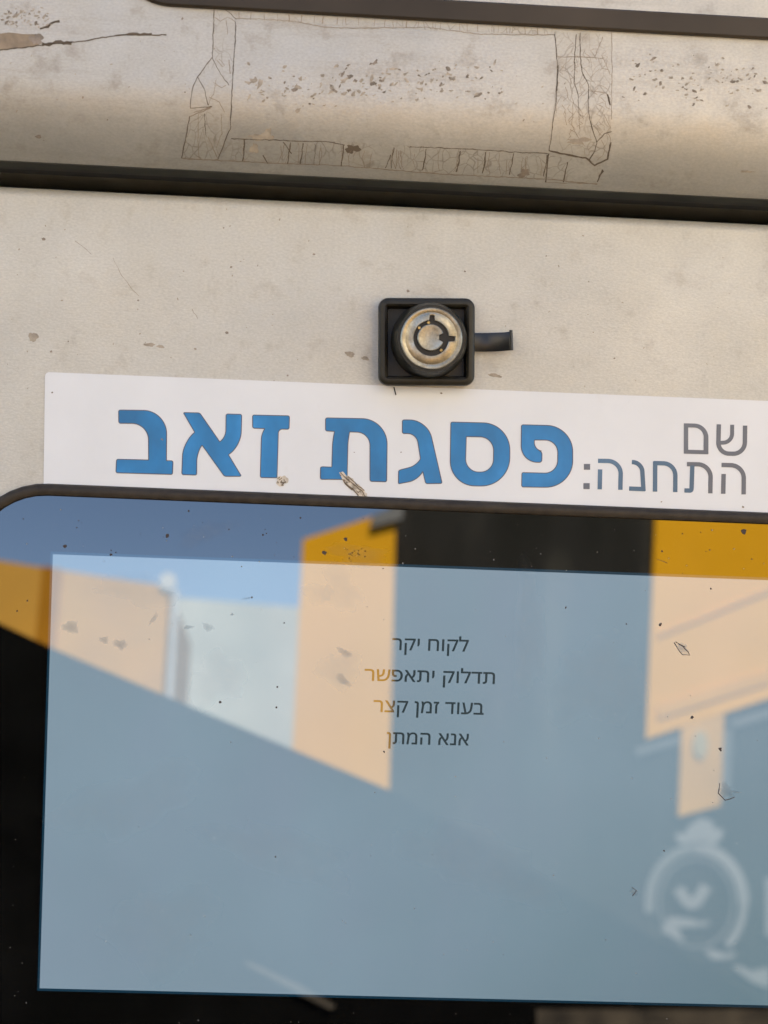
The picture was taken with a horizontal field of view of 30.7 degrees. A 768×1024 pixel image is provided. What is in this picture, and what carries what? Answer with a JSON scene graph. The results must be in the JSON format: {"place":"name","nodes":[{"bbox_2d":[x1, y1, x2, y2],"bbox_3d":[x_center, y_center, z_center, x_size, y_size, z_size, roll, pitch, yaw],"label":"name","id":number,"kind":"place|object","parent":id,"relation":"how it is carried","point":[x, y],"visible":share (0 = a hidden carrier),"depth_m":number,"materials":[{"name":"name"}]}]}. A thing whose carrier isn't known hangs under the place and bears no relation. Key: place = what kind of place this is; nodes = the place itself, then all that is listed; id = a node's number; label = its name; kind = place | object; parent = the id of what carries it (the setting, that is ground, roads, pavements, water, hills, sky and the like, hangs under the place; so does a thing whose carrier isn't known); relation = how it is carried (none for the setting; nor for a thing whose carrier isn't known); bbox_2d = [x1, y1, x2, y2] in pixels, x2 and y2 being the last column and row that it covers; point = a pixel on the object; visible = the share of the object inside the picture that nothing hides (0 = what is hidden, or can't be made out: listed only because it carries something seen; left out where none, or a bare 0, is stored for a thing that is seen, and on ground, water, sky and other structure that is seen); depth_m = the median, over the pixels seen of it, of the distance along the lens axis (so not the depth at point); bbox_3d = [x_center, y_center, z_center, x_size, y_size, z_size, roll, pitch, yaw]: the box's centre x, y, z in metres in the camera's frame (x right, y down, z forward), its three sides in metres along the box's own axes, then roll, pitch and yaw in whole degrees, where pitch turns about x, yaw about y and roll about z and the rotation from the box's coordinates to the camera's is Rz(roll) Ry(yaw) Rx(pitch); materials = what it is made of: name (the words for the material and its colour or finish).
{"place":"outdoors","nodes":[
{"label":"outdoors","id":0,"kind":"place"},
{"bbox_2d":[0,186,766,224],"bbox_3d":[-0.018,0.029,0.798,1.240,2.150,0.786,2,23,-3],"label":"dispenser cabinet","id":1,"kind":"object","parent":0,"point":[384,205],"depth_m":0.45,"materials":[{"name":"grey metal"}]},
{"bbox_2d":[0,0,767,224],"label":"hood cover","id":2,"kind":"object","parent":1,"relation":"attached to","point":[652,109],"visible":0.98,"depth_m":0.40,"materials":[{"name":"metal"}]},
{"bbox_2d":[0,187,767,495],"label":"front panel","id":3,"kind":"object","parent":1,"relation":"attached to","point":[109,283],"visible":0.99,"depth_m":0.42,"materials":[{"name":"paint"}]},
{"bbox_2d":[0,484,767,1023],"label":"touch screen","id":4,"kind":"object","parent":3,"relation":"attached to","point":[288,758],"visible":1,"depth_m":0.42,"materials":[{"name":"glass"}]},
{"bbox_2d":[44,372,767,512],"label":"name sticker","id":5,"kind":"object","parent":3,"relation":"attached to","point":[411,442],"visible":1,"depth_m":0.42,"materials":[{"name":"plastic"}]},
{"bbox_2d":[378,298,512,394],"bbox_3d":[0.018,-0.049,0.411,0.040,0.029,0.014,0,3,-3],"label":"key lock","id":6,"kind":"object","parent":3,"relation":"attached to","point":[431,342],"visible":1,"depth_m":0.41,"materials":[{"name":"black plastic"}]}
]}

